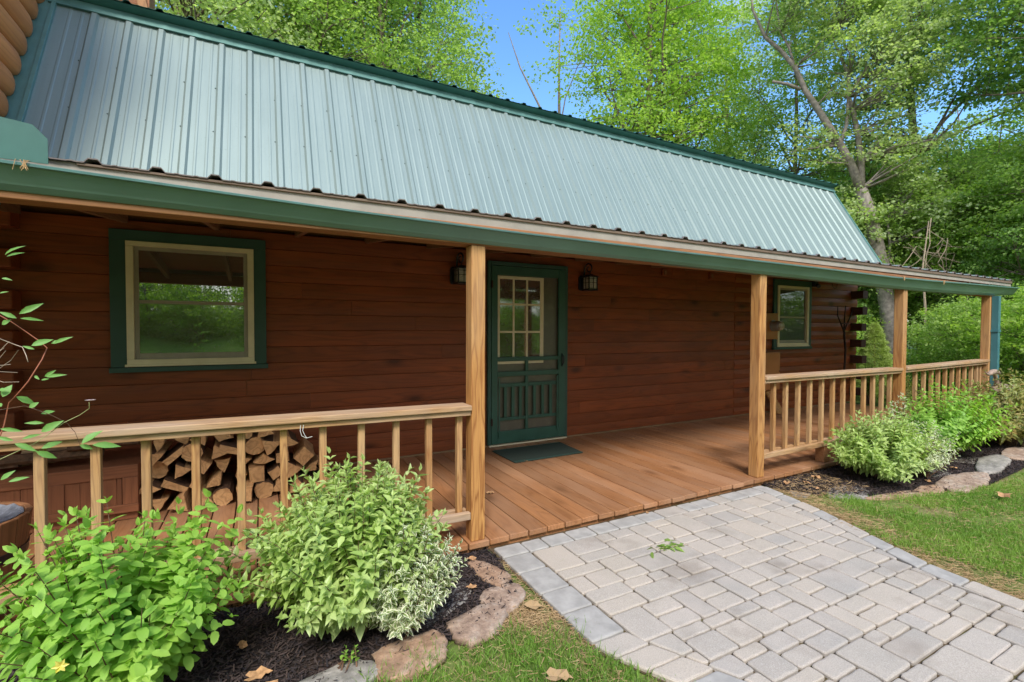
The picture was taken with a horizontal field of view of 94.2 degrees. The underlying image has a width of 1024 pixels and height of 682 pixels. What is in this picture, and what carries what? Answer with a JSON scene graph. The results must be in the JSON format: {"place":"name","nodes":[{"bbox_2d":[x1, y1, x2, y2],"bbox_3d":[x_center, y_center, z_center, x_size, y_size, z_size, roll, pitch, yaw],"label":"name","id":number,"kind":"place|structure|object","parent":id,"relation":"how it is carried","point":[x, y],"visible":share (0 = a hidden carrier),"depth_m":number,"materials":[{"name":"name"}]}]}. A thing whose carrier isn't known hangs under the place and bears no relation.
{"place":"outdoors","nodes":[
{"label":"outdoors","id":0,"kind":"place"},
{"bbox_2d":[155,0,1023,209],"label":"sky","id":1,"kind":"structure","parent":0,"point":[528,48],"materials":[{"name":"blue"}]},
{"bbox_2d":[207,380,1023,681],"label":"lawn","id":2,"kind":"structure","parent":0,"point":[456,648],"depth_m":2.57,"materials":[{"name":"plant"}]},
{"bbox_2d":[299,659,378,681],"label":"edging stone","id":3,"kind":"object","parent":2,"relation":"on","point":[335,673],"visible":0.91,"depth_m":1.89,"materials":[{"name":"grey stone"}]},
{"bbox_2d":[371,629,447,681],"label":"edging stone","id":4,"kind":"object","parent":2,"relation":"on","point":[381,654],"visible":0.92,"depth_m":1.99,"materials":[{"name":"brown stone"}]},
{"bbox_2d":[466,560,510,588],"bbox_3d":[-0.114,1.319,2.686,0.163,0.039,0.396,-1,2,-28],"label":"edging stone","id":5,"kind":"object","parent":2,"relation":"on","point":[495,574],"visible":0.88,"depth_m":2.67,"materials":[{"name":"brown stone"}]},
{"bbox_2d":[478,583,525,613],"bbox_3d":[-0.040,1.326,2.464,0.228,0.037,0.261,1,2,38],"label":"edging stone","id":6,"kind":"object","parent":2,"relation":"on","point":[516,598],"visible":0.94,"depth_m":2.45,"materials":[{"name":"brown stone"}]},
{"bbox_2d":[0,437,1023,681],"bbox_3d":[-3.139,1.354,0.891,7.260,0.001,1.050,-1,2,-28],"label":"mulch bed","id":7,"kind":"object","parent":2,"relation":"on","point":[258,646],"visible":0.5,"depth_m":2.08,"materials":[{"name":"black wood"}]},
{"bbox_2d":[0,246,120,481],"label":"clematis vine","id":8,"kind":"object","parent":7,"relation":"on","point":[5,391],"visible":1,"depth_m":1.63,"materials":[{"name":"green plant"}]},
{"bbox_2d":[0,488,251,681],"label":"shrub","id":9,"kind":"object","parent":7,"relation":"on","point":[89,618],"visible":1,"depth_m":1.59,"materials":[{"name":"green plant"}]},
{"bbox_2d":[245,666,272,680],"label":"dry leaf","id":10,"kind":"object","parent":7,"relation":"on","point":[260,672],"visible":1,"depth_m":1.88,"materials":[{"name":"brown plant"}]},
{"bbox_2d":[212,446,458,641],"bbox_3d":[-0.787,0.914,2.171,1.010,0.828,0.786,-1,2,-28],"label":"euonymus shrub","id":11,"kind":"object","parent":7,"relation":"on","point":[325,549],"visible":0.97,"depth_m":2.01,"materials":[{"name":"green plant"}]},
{"bbox_2d":[336,644,359,670],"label":"seedling","id":12,"kind":"object","parent":7,"relation":"on","point":[344,657],"visible":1,"depth_m":1.93,"materials":[{"name":"green plant"}]},
{"bbox_2d":[350,514,467,639],"bbox_3d":[-0.507,1.056,2.169,0.609,0.546,0.486,-1,2,-28],"label":"variegated shrub","id":13,"kind":"object","parent":7,"relation":"on","point":[409,616],"visible":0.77,"depth_m":2.08,"materials":[{"name":"green plant"}]},
{"bbox_2d":[420,580,471,627],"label":"stepping slab","id":14,"kind":"structure","parent":7,"relation":"on","point":[453,604],"depth_m":2.41,"materials":[{"name":"grey stone"}]},
{"bbox_2d":[445,602,509,649],"bbox_3d":[-0.143,1.329,2.241,0.217,0.040,0.347,2,2,44],"label":"edging stone","id":15,"kind":"object","parent":7,"relation":"on","point":[479,628],"visible":0.92,"depth_m":2.20,"materials":[{"name":"brown stone"}]},
{"bbox_2d":[546,667,572,680],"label":"dry leaf","id":16,"kind":"object","parent":2,"relation":"on","point":[552,673],"visible":1,"depth_m":1.87,"materials":[{"name":"plant"}]},
{"bbox_2d":[377,471,1023,681],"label":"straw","id":17,"kind":"object","parent":2,"relation":"on","point":[528,617],"visible":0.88,"depth_m":2.73,"materials":[{"name":"plant"}]},
{"bbox_2d":[762,407,1023,494],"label":"mulch bed","id":18,"kind":"object","parent":2,"relation":"on","point":[882,485],"visible":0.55,"depth_m":4.44,"materials":[{"name":"soil"}]},
{"bbox_2d":[826,486,868,499],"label":"edging stone","id":19,"kind":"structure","parent":18,"relation":"on","point":[853,494],"depth_m":4.02,"materials":[{"name":"grey stone"}]},
{"bbox_2d":[823,405,948,482],"bbox_3d":[3.400,0.930,4.413,1.193,0.710,0.907,-1,2,-28],"label":"round shrub","id":20,"kind":"object","parent":18,"relation":"on","point":[881,451],"visible":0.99,"depth_m":4.27,"materials":[{"name":"green plant"}]},
{"bbox_2d":[898,419,960,478],"bbox_3d":[3.876,1.009,4.528,0.789,0.549,0.592,-1,2,-28],"label":"cream shrub","id":21,"kind":"object","parent":18,"relation":"on","point":[938,457],"visible":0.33,"depth_m":4.41,"materials":[{"name":"green plant"}]},
{"bbox_2d":[889,375,1017,457],"bbox_3d":[4.792,0.828,5.220,1.629,0.881,0.947,-1,2,-28],"label":"lime shrub","id":22,"kind":"object","parent":18,"relation":"on","point":[954,421],"visible":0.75,"depth_m":5.03,"materials":[{"name":"green plant"}]},
{"bbox_2d":[934,472,990,493],"bbox_3d":[4.220,1.287,4.393,1.074,0.044,0.298,-1,2,-28],"label":"edging stone","id":23,"kind":"object","parent":18,"relation":"on","point":[965,479],"visible":0.89,"depth_m":4.30,"materials":[{"name":"beige stone"}]},
{"bbox_2d":[941,367,1023,446],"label":"bronze shrub","id":24,"kind":"object","parent":18,"relation":"on","point":[1016,414],"visible":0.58,"depth_m":5.49,"materials":[{"name":"green plant"}]},
{"bbox_2d":[975,454,1011,474],"bbox_3d":[4.931,1.269,4.897,1.127,0.058,0.240,-1,2,-36],"label":"edging stone","id":25,"kind":"object","parent":18,"relation":"on","point":[994,464],"visible":0.93,"depth_m":4.84,"materials":[{"name":"grey stone"}]},
{"bbox_2d":[1001,447,1023,460],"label":"edging stone","id":26,"kind":"object","parent":18,"relation":"on","point":[1014,453],"visible":0.88,"depth_m":5.26,"materials":[{"name":"beige stone"}]},
{"bbox_2d":[865,490,929,500],"bbox_3d":[3.226,1.301,3.996,0.651,0.029,0.121,0,1,-12],"label":"edging stone","id":27,"kind":"object","parent":2,"relation":"on","point":[884,496],"visible":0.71,"depth_m":3.96,"materials":[{"name":"beige stone"}]},
{"bbox_2d":[902,0,1023,111],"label":"broadleaf tree","id":28,"kind":"object","parent":2,"relation":"on","point":[982,74],"visible":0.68,"depth_m":13.28,"materials":[{"name":"green plant"}]},
{"bbox_2d":[906,0,1023,175],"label":"broadleaf tree","id":29,"kind":"object","parent":2,"relation":"on","point":[1017,111],"visible":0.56,"depth_m":13.10,"materials":[{"name":"green plant"}]},
{"bbox_2d":[907,295,1023,400],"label":"bush","id":30,"kind":"object","parent":2,"relation":"on","point":[959,309],"visible":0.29,"depth_m":9.70,"materials":[{"name":"green plant"}]},
{"bbox_2d":[921,138,1023,332],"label":"understory tree","id":31,"kind":"object","parent":2,"relation":"on","point":[1000,255],"visible":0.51,"depth_m":12.29,"materials":[{"name":"green plant"}]},
{"bbox_2d":[932,283,1023,388],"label":"bush","id":32,"kind":"object","parent":2,"relation":"on","point":[1017,338],"visible":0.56,"depth_m":8.64,"materials":[{"name":"green plant"}]},
{"bbox_2d":[962,135,1023,301],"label":"understory tree","id":33,"kind":"object","parent":2,"relation":"on","point":[1020,210],"visible":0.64,"depth_m":11.41,"materials":[{"name":"green plant"}]},
{"bbox_2d":[979,294,1023,393],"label":"bush","id":34,"kind":"object","parent":2,"relation":"on","point":[1008,343],"visible":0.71,"depth_m":7.97,"materials":[{"name":"green plant"}]},
{"bbox_2d":[489,485,1023,681],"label":"path","id":35,"kind":"structure","parent":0,"point":[844,559],"depth_m":2.42,"materials":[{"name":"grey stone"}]},
{"bbox_2d":[845,338,1017,405],"bbox_3d":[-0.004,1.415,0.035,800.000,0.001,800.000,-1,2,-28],"label":"ground","id":36,"kind":"structure","parent":0,"point":[857,400],"depth_m":10.49,"materials":[{"name":"green plant"}]},
{"bbox_2d":[155,0,345,54],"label":"broadleaf tree","id":37,"kind":"object","parent":36,"relation":"on","point":[201,10],"visible":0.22,"depth_m":13.28,"materials":[{"name":"green plant"}]},
{"bbox_2d":[224,0,421,72],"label":"broadleaf tree","id":38,"kind":"object","parent":36,"relation":"on","point":[314,15],"visible":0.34,"depth_m":14.87,"materials":[{"name":"green plant"}]},
{"bbox_2d":[233,0,454,77],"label":"broadleaf tree","id":39,"kind":"object","parent":36,"relation":"on","point":[344,37],"visible":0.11,"depth_m":16.10,"materials":[{"name":"green plant"}]},
{"bbox_2d":[320,0,513,98],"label":"broadleaf tree","id":40,"kind":"object","parent":36,"relation":"on","point":[439,56],"visible":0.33,"depth_m":15.97,"materials":[{"name":"green plant"}]},
{"bbox_2d":[345,0,506,96],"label":"broadleaf tree","id":41,"kind":"object","parent":36,"relation":"on","point":[444,25],"visible":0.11,"depth_m":19.36,"materials":[{"name":"green plant"}]},
{"bbox_2d":[0,0,882,476],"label":"log cabin","id":42,"kind":"object","parent":36,"relation":"on","point":[162,320],"visible":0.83,"depth_m":4.66,"materials":[{"name":"brown wood"}]},
{"bbox_2d":[108,228,267,372],"bbox_3d":[-2.681,-0.321,3.999,1.113,1.140,0.050,-1,2,-28],"label":"window","id":43,"kind":"structure","parent":42,"relation":"in","point":[169,273],"depth_m":3.98,"materials":[{"name":"beige plastic"}]},
{"bbox_2d":[450,252,465,284],"bbox_3d":[-0.545,-0.771,5.035,0.170,0.339,0.202,-1,2,-28],"label":"wall lantern","id":44,"kind":"object","parent":42,"relation":"attached to","point":[457,275],"depth_m":4.99,"materials":[{"name":"black metal"}]},
{"bbox_2d":[486,260,567,446],"bbox_3d":[0.208,0.143,5.512,1.063,2.077,0.101,-1,2,-28],"label":"door","id":45,"kind":"structure","parent":42,"relation":"in","point":[527,345],"depth_m":5.52,"materials":[{"name":"green wood"}]},
{"bbox_2d":[578,263,598,290],"bbox_3d":[0.940,-0.786,5.820,0.170,0.339,0.202,-1,2,-28],"label":"wall lantern","id":46,"kind":"object","parent":42,"relation":"attached to","point":[588,282],"depth_m":5.78,"materials":[{"name":"black metal"}]},
{"bbox_2d":[765,352,779,390],"bbox_3d":[4.124,0.482,7.600,0.430,0.605,0.096,-1,2,-28],"label":"utility panel","id":47,"kind":"object","parent":42,"relation":"attached to","point":[772,364],"visible":0.61,"depth_m":7.57,"materials":[{"name":"metal"}]},
{"bbox_2d":[766,313,784,338],"bbox_3d":[4.099,-0.128,7.464,0.310,0.618,0.284,-1,2,-28],"label":"electric meter","id":48,"kind":"object","parent":42,"relation":"attached to","point":[774,325],"visible":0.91,"depth_m":7.44,"materials":[{"name":"metal"}]},
{"bbox_2d":[772,279,811,349],"bbox_3d":[4.662,-0.434,7.884,1.040,1.139,0.050,-1,2,-28],"label":"window","id":49,"kind":"structure","parent":42,"relation":"in","point":[792,299],"depth_m":7.90,"materials":[{"name":"beige plastic"}]},
{"bbox_2d":[0,117,1018,659],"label":"porch","id":50,"kind":"object","parent":36,"relation":"on","point":[600,477],"visible":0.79,"depth_m":3.49,"materials":[{"name":"brown wood"}]},
{"bbox_2d":[0,501,32,606],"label":"barrel tub","id":51,"kind":"object","parent":50,"relation":"on","point":[15,517],"visible":0.7,"depth_m":2.19,"materials":[{"name":"brown wood"}]},
{"bbox_2d":[0,448,141,532],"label":"storage chest","id":52,"kind":"object","parent":50,"relation":"on","point":[69,482],"visible":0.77,"depth_m":3.16,"materials":[{"name":"brown wood"}]},
{"bbox_2d":[0,465,21,468],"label":"firewood stick","id":53,"kind":"object","parent":52,"relation":"on","point":[13,466],"visible":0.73,"depth_m":3.03,"materials":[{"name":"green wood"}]},
{"bbox_2d":[0,448,104,466],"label":"lid","id":54,"kind":"object","parent":52,"relation":"attached to","point":[27,458],"visible":0.63,"depth_m":3.11,"materials":[{"name":"brown wood"}]},
{"bbox_2d":[153,488,171,510],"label":"firewood log","id":55,"kind":"object","parent":50,"relation":"on","point":[161,496],"visible":0.68,"depth_m":3.43,"materials":[{"name":"brown wood"}]},
{"bbox_2d":[139,475,166,493],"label":"firewood log","id":56,"kind":"object","parent":55,"relation":"on","point":[157,483],"visible":0.33,"depth_m":3.40,"materials":[{"name":"brown wood"}]},
{"bbox_2d":[152,450,175,477],"bbox_3d":[-2.642,0.927,3.586,0.136,0.134,0.355,-1,2,-28],"label":"firewood log","id":57,"kind":"object","parent":56,"relation":"on","point":[160,469],"visible":0.47,"depth_m":3.44,"materials":[{"name":"brown wood"}]},
{"bbox_2d":[152,441,172,465],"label":"firewood log","id":58,"kind":"object","parent":57,"relation":"on","point":[157,456],"visible":0.67,"depth_m":3.42,"materials":[{"name":"brown wood"}]},
{"bbox_2d":[162,442,185,465],"bbox_3d":[-2.533,0.827,3.604,0.158,0.134,0.420,-1,2,-28],"label":"firewood log","id":59,"kind":"object","parent":57,"relation":"on","point":[177,450],"visible":0.78,"depth_m":3.44,"materials":[{"name":"brown wood"}]},
{"bbox_2d":[167,487,191,510],"bbox_3d":[-2.485,1.153,3.601,0.126,0.136,0.491,-1,2,-26],"label":"firewood log","id":60,"kind":"object","parent":50,"relation":"on","point":[185,497],"visible":0.57,"depth_m":3.41,"materials":[{"name":"brown wood"}]},
{"bbox_2d":[161,465,191,491],"bbox_3d":[-2.530,1.046,3.616,0.178,0.124,0.412,-1,2,-28],"label":"firewood log","id":61,"kind":"object","parent":60,"relation":"on","point":[181,483],"visible":0.76,"depth_m":3.48,"materials":[{"name":"brown wood"}]},
{"bbox_2d":[174,455,191,478],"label":"firewood log","id":62,"kind":"object","parent":61,"relation":"on","point":[182,467],"visible":0.76,"depth_m":3.45,"materials":[{"name":"brown wood"}]},
{"bbox_2d":[201,476,214,505],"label":"firewood log","id":63,"kind":"object","parent":50,"relation":"on","point":[204,497],"visible":0.28,"depth_m":3.55,"materials":[{"name":"brown wood"}]},
{"bbox_2d":[190,470,208,488],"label":"firewood log","id":64,"kind":"object","parent":63,"relation":"on","point":[204,476],"visible":0.29,"depth_m":3.67,"materials":[{"name":"brown wood"}]},
{"bbox_2d":[201,447,212,473],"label":"firewood log","id":65,"kind":"object","parent":64,"relation":"on","point":[206,460],"visible":0.62,"depth_m":3.56,"materials":[{"name":"brown wood"}]},
{"bbox_2d":[181,440,206,461],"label":"firewood log","id":66,"kind":"object","parent":65,"relation":"on","point":[186,455],"visible":0.45,"depth_m":3.47,"materials":[{"name":"brown wood"}]},
{"bbox_2d":[212,472,235,505],"bbox_3d":[-2.257,1.162,3.738,0.135,0.141,0.457,-1,2,-28],"label":"firewood log","id":67,"kind":"object","parent":50,"relation":"on","point":[223,493],"visible":0.92,"depth_m":3.56,"materials":[{"name":"brown wood"}]},
{"bbox_2d":[206,464,222,487],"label":"firewood log","id":68,"kind":"object","parent":67,"relation":"on","point":[215,476],"visible":0.81,"depth_m":3.56,"materials":[{"name":"brown wood"}]},
{"bbox_2d":[214,453,232,471],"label":"firewood log","id":69,"kind":"object","parent":68,"relation":"on","point":[222,462],"visible":0.81,"depth_m":3.62,"materials":[{"name":"brown wood"}]},
{"bbox_2d":[219,435,236,454],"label":"firewood log","id":70,"kind":"object","parent":69,"relation":"on","point":[228,446],"visible":0.48,"depth_m":3.57,"materials":[{"name":"brown wood"}]},
{"bbox_2d":[0,403,471,604],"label":"porch railing","id":71,"kind":"object","parent":50,"relation":"attached to","point":[145,434],"visible":0.64,"depth_m":2.34,"materials":[{"name":"brown wood"}]},
{"bbox_2d":[236,469,253,502],"bbox_3d":[-2.111,1.147,3.790,0.111,0.118,0.508,0,2,-25],"label":"firewood log","id":72,"kind":"object","parent":50,"relation":"on","point":[249,491],"visible":0.45,"depth_m":3.59,"materials":[{"name":"brown wood"}]},
{"bbox_2d":[248,455,264,482],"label":"firewood log","id":73,"kind":"object","parent":72,"relation":"on","point":[256,472],"visible":0.83,"depth_m":3.70,"materials":[{"name":"brown wood"}]},
{"bbox_2d":[253,450,275,463],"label":"firewood log","id":74,"kind":"object","parent":73,"relation":"on","point":[263,457],"visible":0.65,"depth_m":3.72,"materials":[{"name":"brown wood"}]},
{"bbox_2d":[245,432,264,454],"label":"firewood log","id":75,"kind":"object","parent":74,"relation":"on","point":[253,445],"visible":0.62,"depth_m":3.68,"materials":[{"name":"brown wood"}]},
{"bbox_2d":[261,431,279,454],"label":"firewood log","id":76,"kind":"object","parent":74,"relation":"on","point":[271,442],"visible":0.85,"depth_m":3.71,"materials":[{"name":"brown wood"}]},
{"bbox_2d":[253,468,273,498],"bbox_3d":[-2.035,1.157,3.878,0.145,0.141,0.423,-1,2,-30],"label":"firewood log","id":77,"kind":"object","parent":50,"relation":"on","point":[263,489],"visible":0.75,"depth_m":3.71,"materials":[{"name":"brown wood"}]},
{"bbox_2d":[266,456,279,479],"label":"firewood log","id":78,"kind":"object","parent":77,"relation":"on","point":[273,468],"visible":0.69,"depth_m":3.76,"materials":[{"name":"brown wood"}]},
{"bbox_2d":[290,470,307,492],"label":"firewood log","id":79,"kind":"object","parent":50,"relation":"on","point":[300,480],"visible":0.46,"depth_m":3.85,"materials":[{"name":"brown wood"}]},
{"bbox_2d":[288,452,302,477],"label":"firewood log","id":80,"kind":"object","parent":79,"relation":"on","point":[294,466],"visible":0.54,"depth_m":3.83,"materials":[{"name":"brown wood"}]},
{"bbox_2d":[302,452,317,470],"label":"firewood log","id":81,"kind":"object","parent":79,"relation":"on","point":[312,462],"visible":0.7,"depth_m":3.93,"materials":[{"name":"brown wood"}]},
{"bbox_2d":[293,437,313,465],"bbox_3d":[-1.764,0.928,4.022,0.159,0.161,0.414,0,2,-25],"label":"firewood log","id":82,"kind":"object","parent":81,"relation":"on","point":[303,452],"visible":1,"depth_m":3.86,"materials":[{"name":"brown wood"}]},
{"bbox_2d":[492,442,582,462],"bbox_3d":[0.289,1.186,5.099,0.880,0.012,0.515,-1,2,-28],"label":"doormat","id":83,"kind":"object","parent":50,"relation":"on","point":[533,452],"visible":1,"depth_m":5.05,"materials":[{"name":"green fabric"}]},
{"bbox_2d":[764,367,903,461],"bbox_3d":[3.322,0.757,4.884,2.443,0.902,0.143,-1,2,-28],"label":"porch railing","id":84,"kind":"object","parent":50,"relation":"on","point":[822,451],"visible":0.75,"depth_m":4.75,"materials":[{"name":"brown wood"}]},
{"bbox_2d":[837,306,852,369],"bbox_3d":[5.828,0.253,8.373,0.483,1.749,0.064,-1,2,-28],"label":"hay fork","id":85,"kind":"object","parent":50,"relation":"on","point":[843,327],"visible":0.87,"depth_m":8.39,"materials":[{"name":"metal"}]},
{"bbox_2d":[906,359,989,418],"bbox_3d":[5.487,0.648,6.028,2.270,0.774,0.143,-1,2,-28],"label":"porch railing","id":86,"kind":"object","parent":50,"relation":"attached to","point":[975,375],"visible":0.54,"depth_m":6.01,"materials":[{"name":"brown wood"}]},
{"bbox_2d":[513,0,773,158],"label":"broadleaf tree","id":87,"kind":"object","parent":36,"relation":"on","point":[647,123],"visible":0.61,"depth_m":17.00,"materials":[{"name":"green plant"}]},
{"bbox_2d":[576,0,768,152],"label":"broadleaf tree","id":88,"kind":"object","parent":36,"relation":"on","point":[700,50],"visible":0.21,"depth_m":17.64,"materials":[{"name":"green plant"}]},
{"bbox_2d":[682,0,806,173],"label":"broadleaf tree","id":89,"kind":"object","parent":36,"relation":"on","point":[752,77],"visible":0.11,"depth_m":20.71,"materials":[{"name":"green plant"}]},
{"bbox_2d":[695,0,881,196],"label":"broadleaf tree","id":90,"kind":"object","parent":36,"relation":"on","point":[770,121],"visible":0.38,"depth_m":17.06,"materials":[{"name":"green plant"}]},
{"bbox_2d":[727,0,1002,365],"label":"silver maple","id":91,"kind":"object","parent":36,"relation":"on","point":[842,17],"visible":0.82,"depth_m":14.16,"materials":[{"name":"grey plant"}]},
{"bbox_2d":[820,173,914,352],"bbox_3d":[10.698,-2.418,16.453,4.994,6.938,4.776,0,2,-24],"label":"understory tree","id":92,"kind":"object","parent":36,"relation":"on","point":[861,303],"visible":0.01,"depth_m":15.28,"materials":[{"name":"green plant"}]},
{"bbox_2d":[862,353,878,404],"bbox_3d":[6.734,0.704,8.970,0.301,0.991,0.304,-1,2,-28],"label":"leafy weed","id":93,"kind":"object","parent":36,"relation":"on","point":[871,364],"visible":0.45,"depth_m":8.95,"materials":[{"name":"green plant"}]},
{"bbox_2d":[855,322,892,399],"bbox_3d":[7.320,0.409,9.575,0.954,1.591,0.951,1,2,22],"label":"dwarf spruce","id":94,"kind":"object","parent":36,"relation":"on","point":[874,332],"visible":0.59,"depth_m":9.47,"materials":[{"name":"green plant"}]},
{"bbox_2d":[801,120,982,351],"bbox_3d":[12.148,-3.142,15.880,5.800,8.425,6.064,-1,2,-37],"label":"understory tree","id":95,"kind":"object","parent":36,"relation":"on","point":[881,219],"visible":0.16,"depth_m":14.89,"materials":[{"name":"green plant"}]},
{"bbox_2d":[804,118,986,339],"bbox_3d":[15.711,-4.486,20.627,7.505,10.903,7.847,-1,2,-29],"label":"understory tree","id":96,"kind":"object","parent":36,"relation":"on","point":[902,166],"depth_m":19.37,"materials":[{"name":"green plant"}]},
{"bbox_2d":[782,0,1023,363],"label":"broadleaf tree","id":97,"kind":"object","parent":36,"relation":"on","point":[944,118],"visible":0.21,"depth_m":14.74,"materials":[{"name":"green plant"}]},
{"bbox_2d":[890,218,969,338],"bbox_3d":[12.019,-1.077,13.391,3.095,4.402,1.490,-1,2,-28],"label":"dead sapling","id":98,"kind":"object","parent":36,"relation":"on","point":[923,259],"visible":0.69,"depth_m":12.93,"materials":[{"name":"wood"}]},
{"bbox_2d":[862,120,1023,353],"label":"understory tree","id":99,"kind":"object","parent":36,"relation":"on","point":[954,214],"visible":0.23,"depth_m":13.95,"materials":[{"name":"green plant"}]},
{"bbox_2d":[877,125,1023,337],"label":"understory tree","id":100,"kind":"object","parent":36,"relation":"on","point":[979,223],"visible":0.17,"depth_m":13.37,"materials":[{"name":"green plant"}]},
{"bbox_2d":[891,294,1014,383],"bbox_3d":[11.161,0.033,11.798,2.718,2.434,3.048,0,1,-18],"label":"bush","id":101,"kind":"object","parent":36,"relation":"on","point":[921,313],"visible":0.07,"depth_m":12.09,"materials":[{"name":"green plant"}]},
{"bbox_2d":[891,108,1023,336],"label":"understory tree","id":102,"kind":"object","parent":36,"relation":"on","point":[981,141],"depth_m":18.13,"materials":[{"name":"green plant"}]},
{"bbox_2d":[906,322,1010,390],"bbox_3d":[9.771,0.366,10.687,2.213,1.767,1.973,1,2,20],"label":"bush","id":103,"kind":"object","parent":36,"relation":"on","point":[924,359],"visible":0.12,"depth_m":10.69,"materials":[{"name":"green plant"}]},
{"bbox_2d":[950,110,1023,236],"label":"understory tree","id":104,"kind":"object","parent":36,"relation":"on","point":[984,140],"visible":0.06,"depth_m":17.80,"materials":[{"name":"green plant"}]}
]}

